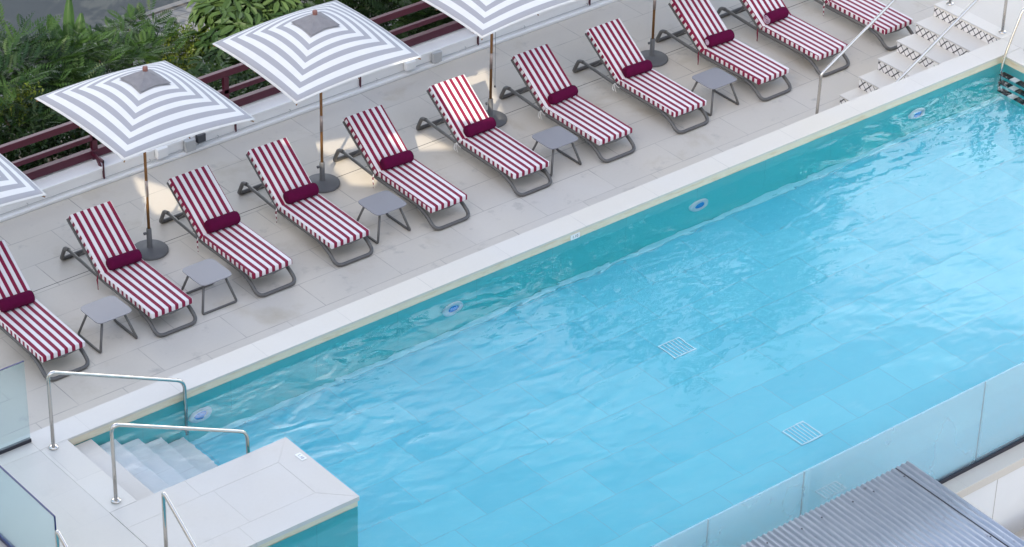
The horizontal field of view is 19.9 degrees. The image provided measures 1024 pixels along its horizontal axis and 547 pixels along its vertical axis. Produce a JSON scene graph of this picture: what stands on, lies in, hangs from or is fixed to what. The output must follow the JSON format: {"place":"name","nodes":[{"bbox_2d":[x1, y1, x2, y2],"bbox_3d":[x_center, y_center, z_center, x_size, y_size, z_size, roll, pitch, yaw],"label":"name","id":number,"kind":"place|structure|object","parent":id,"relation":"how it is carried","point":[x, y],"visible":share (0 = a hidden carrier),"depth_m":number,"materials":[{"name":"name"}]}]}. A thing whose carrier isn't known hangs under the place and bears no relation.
{"place":"outdoors","nodes":[
{"label":"outdoors","id":0,"kind":"place"},
{"bbox_2d":[0,442,146,546],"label":"terrace","id":1,"kind":"structure","parent":0,"point":[84,518],"depth_m":31.08,"materials":[{"name":"tile"}]},
{"bbox_2d":[0,465,56,546],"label":"glass panel","id":2,"kind":"object","parent":1,"relation":"on","point":[5,541],"visible":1,"depth_m":29.85,"materials":[{"name":"clear glass"}]},
{"bbox_2d":[55,530,67,546],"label":"handrail","id":3,"kind":"object","parent":1,"relation":"on","point":[58,536],"visible":1,"depth_m":29.17,"materials":[{"name":"metal"}]},
{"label":"raised pool wall","id":4,"kind":"structure","parent":1,"relation":"on","visible":0},
{"bbox_2d":[0,39,1023,512],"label":"pool coping","id":5,"kind":"object","parent":4,"relation":"on","point":[82,469],"visible":1,"depth_m":35.14,"materials":[{"name":"stone"}]},
{"bbox_2d":[0,360,31,454],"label":"glass panel","id":6,"kind":"object","parent":5,"relation":"on","point":[15,445],"visible":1,"depth_m":32.00,"materials":[{"name":"clear glass"}]},
{"bbox_2d":[46,371,186,449],"bbox_3d":[-4.382,1.604,32.491,1.801,1.897,0.110,-23,39,-33],"label":"handrail","id":7,"kind":"object","parent":5,"relation":"attached to","point":[53,446],"visible":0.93,"depth_m":32.01,"materials":[{"name":"metal"}]},
{"bbox_2d":[110,423,249,503],"bbox_3d":[-3.592,2.131,31.689,1.786,1.899,0.110,-23,39,-33],"label":"handrail","id":8,"kind":"object","parent":5,"relation":"on","point":[116,499],"visible":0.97,"depth_m":31.20,"materials":[{"name":"metal"}]},
{"bbox_2d":[1000,8,1023,68],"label":"pool ladder","id":9,"kind":"object","parent":5,"relation":"attached to","point":[1011,37],"visible":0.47,"depth_m":40.06,"materials":[{"name":"metal"}]},
{"bbox_2d":[0,0,180,51],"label":"road","id":10,"kind":"structure","parent":0,"point":[94,12],"depth_m":50.87,"materials":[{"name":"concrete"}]},
{"bbox_2d":[0,1,397,157],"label":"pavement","id":11,"kind":"structure","parent":0,"point":[182,13],"depth_m":50.38,"materials":[{"name":"grey concrete"}]},
{"bbox_2d":[0,0,942,444],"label":"lounger deck","id":12,"kind":"structure","parent":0,"point":[66,290],"depth_m":38.87,"materials":[{"name":"tile"}]},
{"bbox_2d":[0,154,46,206],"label":"parasol","id":13,"kind":"object","parent":12,"relation":"on","point":[17,185],"visible":1,"depth_m":34.67,"materials":[{"name":"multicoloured fabric"}]},
{"bbox_2d":[0,240,89,380],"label":"sun lounger","id":14,"kind":"object","parent":12,"relation":"on","point":[36,329],"visible":0.94,"depth_m":35.39,"materials":[{"name":"fabric"}]},
{"bbox_2d":[0,290,34,311],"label":"rolled towel","id":15,"kind":"object","parent":14,"relation":"on","point":[18,300],"visible":1,"depth_m":35.65,"materials":[{"name":"fabric"}]},
{"bbox_2d":[78,295,137,352],"bbox_3d":[-4.960,0.611,35.702,0.557,0.414,0.528,-23,39,-33],"label":"side table","id":16,"kind":"object","parent":12,"relation":"on","point":[105,309],"visible":0.99,"depth_m":35.61,"materials":[{"name":"grey metal"}]},
{"bbox_2d":[60,201,196,336],"bbox_3d":[-4.827,-0.119,36.468,0.659,0.831,2.309,-23,39,-33],"label":"sun lounger","id":17,"kind":"object","parent":12,"relation":"on","point":[142,286],"visible":1,"depth_m":36.50,"materials":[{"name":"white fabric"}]},
{"bbox_2d":[106,249,141,269],"bbox_3d":[-4.866,-0.173,36.565,0.454,0.164,0.164,-20,8,-30],"label":"rolled towel","id":18,"kind":"object","parent":17,"relation":"on","point":[124,259],"visible":1,"depth_m":36.50,"materials":[{"name":"fabric"}]},
{"bbox_2d":[35,61,255,260],"bbox_3d":[-4.595,-1.422,36.793,1.969,2.687,1.970,-24,40,-34],"label":"parasol","id":19,"kind":"object","parent":12,"relation":"on","point":[125,114],"visible":0.98,"depth_m":35.99,"materials":[{"name":"white fabric"}]},
{"bbox_2d":[181,258,236,314],"bbox_3d":[-3.808,0.154,36.467,0.528,0.414,0.557,-23,39,-33],"label":"side table","id":20,"kind":"object","parent":12,"relation":"on","point":[206,273],"visible":0.86,"depth_m":36.37,"materials":[{"name":"grey metal"}]},
{"bbox_2d":[159,165,295,296],"bbox_3d":[-3.660,-0.604,37.273,0.659,0.835,2.309,-23,39,-33],"label":"sun lounger","id":21,"kind":"object","parent":12,"relation":"on","point":[244,250],"visible":0.99,"depth_m":37.30,"materials":[{"name":"multicoloured fabric"}]},
{"bbox_2d":[204,211,240,232],"bbox_3d":[-3.711,-0.661,37.379,0.468,0.177,0.177,-21,7,-31],"label":"rolled towel","id":22,"kind":"object","parent":21,"relation":"on","point":[223,221],"visible":1,"depth_m":37.30,"materials":[{"name":"purple fabric"}]},
{"bbox_2d":[237,137,372,266],"bbox_3d":[-2.705,-0.989,37.922,0.659,0.828,2.309,-22,39,-32],"label":"sun lounger","id":23,"kind":"object","parent":12,"relation":"on","point":[279,170],"visible":1,"depth_m":37.95,"materials":[{"name":"multicoloured fabric"}]},
{"bbox_2d":[283,183,318,203],"bbox_3d":[-2.750,-1.046,38.022,0.472,0.177,0.177,-20,64,-30],"label":"rolled towel","id":24,"kind":"object","parent":23,"relation":"on","point":[306,191],"visible":1,"depth_m":37.95,"materials":[{"name":"purple fabric"}]},
{"bbox_2d":[0,0,618,222],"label":"parapet wall","id":25,"kind":"structure","parent":12,"relation":"on","point":[74,176],"depth_m":40.42,"materials":[{"name":"white paint"}]},
{"bbox_2d":[155,145,167,158],"bbox_3d":[-4.722,-1.634,39.313,0.170,0.140,0.071,-23,39,-33],"label":"junction box","id":26,"kind":"object","parent":25,"relation":"attached to","point":[161,152],"visible":1,"depth_m":39.28,"materials":[{"name":"white plastic"}]},
{"bbox_2d":[183,137,195,152],"bbox_3d":[-4.372,-1.741,39.580,0.160,0.170,0.071,-23,39,-33],"label":"junction box","id":27,"kind":"object","parent":25,"relation":"attached to","point":[190,145],"visible":1,"depth_m":39.55,"materials":[{"name":"grey plastic"}]},
{"bbox_2d":[195,133,205,143],"bbox_3d":[-4.231,-1.846,39.647,0.130,0.120,0.071,-23,39,-33],"label":"junction box","id":28,"kind":"object","parent":25,"relation":"attached to","point":[201,138],"visible":0.86,"depth_m":39.62,"materials":[{"name":"plastic"}]},
{"bbox_2d":[0,0,590,179],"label":"metal railing","id":29,"kind":"object","parent":25,"relation":"on","point":[95,151],"visible":0.42,"depth_m":39.82,"materials":[{"name":"red metal"}]},
{"bbox_2d":[0,0,601,214],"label":"conduit","id":30,"kind":"object","parent":25,"relation":"on","point":[291,110],"visible":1,"depth_m":40.49,"materials":[{"name":"grey plastic"}]},
{"bbox_2d":[404,59,415,70],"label":"junction box","id":31,"kind":"object","parent":25,"relation":"attached to","point":[410,65],"visible":0.88,"depth_m":41.55,"materials":[{"name":"white plastic"}]},
{"bbox_2d":[431,50,441,63],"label":"junction box","id":32,"kind":"object","parent":25,"relation":"attached to","point":[436,56],"visible":1,"depth_m":41.82,"materials":[{"name":"grey plastic"}]},
{"bbox_2d":[212,0,421,192],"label":"parasol","id":33,"kind":"object","parent":12,"relation":"on","point":[296,57],"visible":0.98,"depth_m":37.56,"materials":[{"name":"white fabric"}]},
{"bbox_2d":[356,190,410,243],"bbox_3d":[-1.688,-0.746,37.966,0.557,0.414,0.528,-23,39,-33],"label":"side table","id":34,"kind":"object","parent":12,"relation":"on","point":[379,204],"visible":0.82,"depth_m":37.86,"materials":[{"name":"grey metal"}]},
{"bbox_2d":[333,105,469,230],"bbox_3d":[-1.480,-1.464,38.713,0.659,0.835,2.309,-23,39,-33],"label":"sun lounger","id":35,"kind":"object","parent":12,"relation":"on","point":[374,135],"visible":1,"depth_m":38.75,"materials":[{"name":"fabric"}]},
{"bbox_2d":[380,150,413,169],"bbox_3d":[-1.532,-1.511,38.802,0.461,0.169,0.169,-20,-7,-30],"label":"rolled towel","id":36,"kind":"object","parent":35,"relation":"on","point":[396,160],"visible":1,"depth_m":38.73,"materials":[{"name":"purple fabric"}]},
{"bbox_2d":[416,74,551,196],"bbox_3d":[-0.401,-1.920,39.477,0.700,0.831,2.309,-22,39,-32],"label":"sun lounger","id":37,"kind":"object","parent":12,"relation":"on","point":[457,104],"visible":1,"depth_m":39.52,"materials":[{"name":"multicoloured fabric"}]},
{"bbox_2d":[463,117,495,136],"bbox_3d":[-0.438,-1.987,39.596,0.472,0.170,0.170,-22,68,-32],"label":"rolled towel","id":38,"kind":"object","parent":37,"relation":"on","point":[479,127],"visible":1,"depth_m":39.52,"materials":[{"name":"fabric"}]},
{"bbox_2d":[422,0,576,127],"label":"parasol","id":39,"kind":"object","parent":12,"relation":"on","point":[481,19],"visible":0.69,"depth_m":38.75,"materials":[{"name":"white fabric"}]},
{"bbox_2d":[532,126,581,176],"bbox_3d":[0.578,-1.665,39.502,0.557,0.414,0.528,-23,39,-33],"label":"side table","id":40,"kind":"object","parent":12,"relation":"on","point":[555,137],"visible":0.81,"depth_m":39.40,"materials":[{"name":"grey metal"}]},
{"bbox_2d":[499,44,635,162],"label":"sun lounger","id":41,"kind":"object","parent":12,"relation":"on","point":[541,72],"visible":1,"depth_m":40.33,"materials":[{"name":"fabric"}]},
{"bbox_2d":[547,85,577,104],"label":"rolled towel","id":42,"kind":"object","parent":41,"relation":"on","point":[563,94],"visible":1,"depth_m":40.33,"materials":[{"name":"fabric"}]},
{"bbox_2d":[572,18,708,133],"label":"sun lounger","id":43,"kind":"object","parent":12,"relation":"on","point":[615,47],"visible":1,"depth_m":41.03,"materials":[{"name":"fabric"}]},
{"bbox_2d":[622,60,652,77],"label":"rolled towel","id":44,"kind":"object","parent":43,"relation":"on","point":[632,70],"visible":1,"depth_m":41.02,"materials":[{"name":"fabric"}]},
{"bbox_2d":[641,0,667,66],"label":"parasol","id":45,"kind":"object","parent":12,"relation":"on","point":[656,58],"visible":0.84,"depth_m":42.07,"materials":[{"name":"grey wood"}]},
{"bbox_2d":[691,68,738,115],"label":"side table","id":46,"kind":"object","parent":12,"relation":"on","point":[713,79],"visible":0.87,"depth_m":40.91,"materials":[{"name":"grey metal"}]},
{"bbox_2d":[655,0,791,100],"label":"sun lounger","id":47,"kind":"object","parent":12,"relation":"on","point":[700,21],"visible":1,"depth_m":41.84,"materials":[{"name":"fabric"}]},
{"bbox_2d":[704,29,734,47],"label":"rolled towel","id":48,"kind":"object","parent":47,"relation":"on","point":[721,37],"visible":1,"depth_m":41.84,"materials":[{"name":"red fabric"}]},
{"bbox_2d":[717,0,849,76],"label":"sun lounger","id":49,"kind":"object","parent":12,"relation":"on","point":[804,39],"visible":0.93,"depth_m":42.33,"materials":[{"name":"fabric"}]},
{"bbox_2d":[763,7,788,23],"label":"rolled towel","id":50,"kind":"object","parent":49,"relation":"on","point":[776,15],"visible":1,"depth_m":42.48,"materials":[{"name":"fabric"}]},
{"bbox_2d":[814,0,913,50],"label":"sun lounger","id":51,"kind":"object","parent":12,"relation":"on","point":[865,13],"visible":0.88,"depth_m":42.86,"materials":[{"name":"fabric"}]},
{"bbox_2d":[839,0,1011,103],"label":"staircase","id":52,"kind":"structure","parent":12,"relation":"on","point":[967,32],"depth_m":41.15,"materials":[{"name":"tile"}]},
{"bbox_2d":[815,0,953,113],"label":"stair handrail","id":53,"kind":"object","parent":52,"relation":"attached to","point":[857,37],"visible":1,"depth_m":40.54,"materials":[{"name":"metal"}]},
{"bbox_2d":[895,0,1007,81],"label":"stair handrail","id":54,"kind":"object","parent":52,"relation":"attached to","point":[954,22],"visible":0.52,"depth_m":40.02,"materials":[{"name":"metal"}]},
{"bbox_2d":[74,63,1023,546],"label":"water","id":55,"kind":"structure","parent":0,"point":[734,357],"depth_m":33.91,"materials":[{"name":"blue liquid"}]},
{"bbox_2d":[740,460,1023,546],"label":"shelter roof","id":56,"kind":"structure","parent":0,"point":[908,504],"depth_m":31.50,"materials":[{"name":"grey metal"}]},
{"bbox_2d":[933,0,1023,49],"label":"terrace","id":57,"kind":"structure","parent":0,"point":[990,11],"depth_m":41.38,"materials":[{"name":"tile"}]},
{"bbox_2d":[1014,529,1023,537],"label":"terrace","id":58,"kind":"structure","parent":0,"point":[1020,533],"depth_m":35.15,"materials":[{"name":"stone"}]},
{"bbox_2d":[937,436,1023,533],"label":"wall","id":59,"kind":"structure","parent":58,"relation":"on","point":[993,488],"depth_m":34.47,"materials":[{"name":"stone"}]},
{"bbox_2d":[706,381,1023,546],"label":"acrylic pool wall","id":60,"kind":"structure","parent":59,"relation":"on","point":[981,461],"depth_m":34.17,"materials":[{"name":"clear glass"}]},
{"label":"soil","id":61,"kind":"structure","parent":0,"visible":0},
{"bbox_2d":[0,81,44,131],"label":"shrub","id":62,"kind":"object","parent":61,"relation":"on","point":[20,100],"visible":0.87,"depth_m":39.71,"materials":[{"name":"green plant"}]},
{"bbox_2d":[0,103,102,171],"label":"leafy shrub","id":63,"kind":"object","parent":61,"relation":"on","point":[49,142],"visible":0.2,"depth_m":39.29,"materials":[{"name":"green plant"}]},
{"bbox_2d":[0,1,113,169],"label":"feathery shrub","id":64,"kind":"object","parent":61,"relation":"on","point":[32,49],"visible":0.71,"depth_m":40.44,"materials":[{"name":"green plant"}]},
{"bbox_2d":[47,0,97,151],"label":"paddle leaf plant","id":65,"kind":"object","parent":61,"relation":"on","point":[68,16],"visible":0.29,"depth_m":42.01,"materials":[{"name":"green plant"}]},
{"bbox_2d":[36,22,130,150],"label":"feathery shrub","id":66,"kind":"object","parent":61,"relation":"on","point":[84,40],"visible":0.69,"depth_m":41.62,"materials":[{"name":"green plant"}]},
{"bbox_2d":[61,0,198,80],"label":"feathery shrub","id":67,"kind":"object","parent":61,"relation":"on","point":[144,44],"visible":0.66,"depth_m":42.40,"materials":[{"name":"green plant"}]},
{"bbox_2d":[146,21,211,71],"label":"yellow shrub","id":68,"kind":"object","parent":61,"relation":"on","point":[187,51],"visible":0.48,"depth_m":42.66,"materials":[{"name":"green plant"}]},
{"bbox_2d":[191,53,271,98],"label":"leafy shrub","id":69,"kind":"object","parent":61,"relation":"on","point":[217,83],"visible":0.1,"depth_m":41.23,"materials":[{"name":"green plant"}]},
{"bbox_2d":[181,0,312,97],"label":"umbrella tree","id":70,"kind":"object","parent":61,"relation":"on","point":[225,18],"visible":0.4,"depth_m":42.94,"materials":[{"name":"green plant"}]},
{"bbox_2d":[296,0,454,38],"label":"feathery tree","id":71,"kind":"object","parent":61,"relation":"on","point":[368,9],"visible":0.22,"depth_m":43.71,"materials":[{"name":"green plant"}]},
{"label":"ground","id":72,"kind":"structure","parent":0,"visible":0},
{"bbox_2d":[4,0,190,61],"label":"kerb","id":73,"kind":"structure","parent":72,"relation":"on","point":[170,6],"depth_m":50.67,"materials":[{"name":"stone"}]},
{"label":"pool floor","id":74,"kind":"structure","parent":0,"visible":0},
{"bbox_2d":[75,439,153,500],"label":"pool steps","id":75,"kind":"structure","parent":74,"relation":"on","point":[129,483],"depth_m":31.93,"materials":[{"name":"stone"}]},
{"bbox_2d":[257,501,357,546],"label":"platform wall","id":76,"kind":"structure","parent":74,"relation":"on","point":[309,525],"depth_m":31.13,"materials":[{"name":"tile"}]},
{"bbox_2d":[110,437,358,546],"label":"pool platform","id":77,"kind":"structure","parent":76,"relation":"on","point":[266,493],"depth_m":31.29,"materials":[{"name":"stone"}]},
{"bbox_2d":[161,492,196,546],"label":"handrail","id":78,"kind":"object","parent":77,"relation":"on","point":[164,497],"visible":1,"depth_m":29.73,"materials":[{"name":"metal"}]},
{"bbox_2d":[295,452,306,460],"bbox_3d":[-2.318,2.009,32.007,0.072,0.005,0.140,-23,39,-33],"label":"depth marker","id":79,"kind":"object","parent":77,"relation":"on","point":[300,456],"visible":1,"depth_m":32.01,"materials":[{"name":"white tile"}]},
{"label":"pool wall","id":80,"kind":"structure","parent":74,"relation":"on","visible":0},
{"bbox_2d":[69,57,1023,444],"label":"waterline band","id":81,"kind":"object","parent":80,"relation":"attached to","point":[507,263],"visible":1,"depth_m":35.76,"materials":[{"name":"tile"}]},
{"bbox_2d":[570,232,579,240],"bbox_3d":[0.782,-0.462,36.202,0.150,0.072,0.011,-23,39,-33],"label":"depth marker","id":82,"kind":"object","parent":81,"relation":"attached to","point":[574,236],"visible":1,"depth_m":36.19,"materials":[{"name":"white tile"}]}
]}

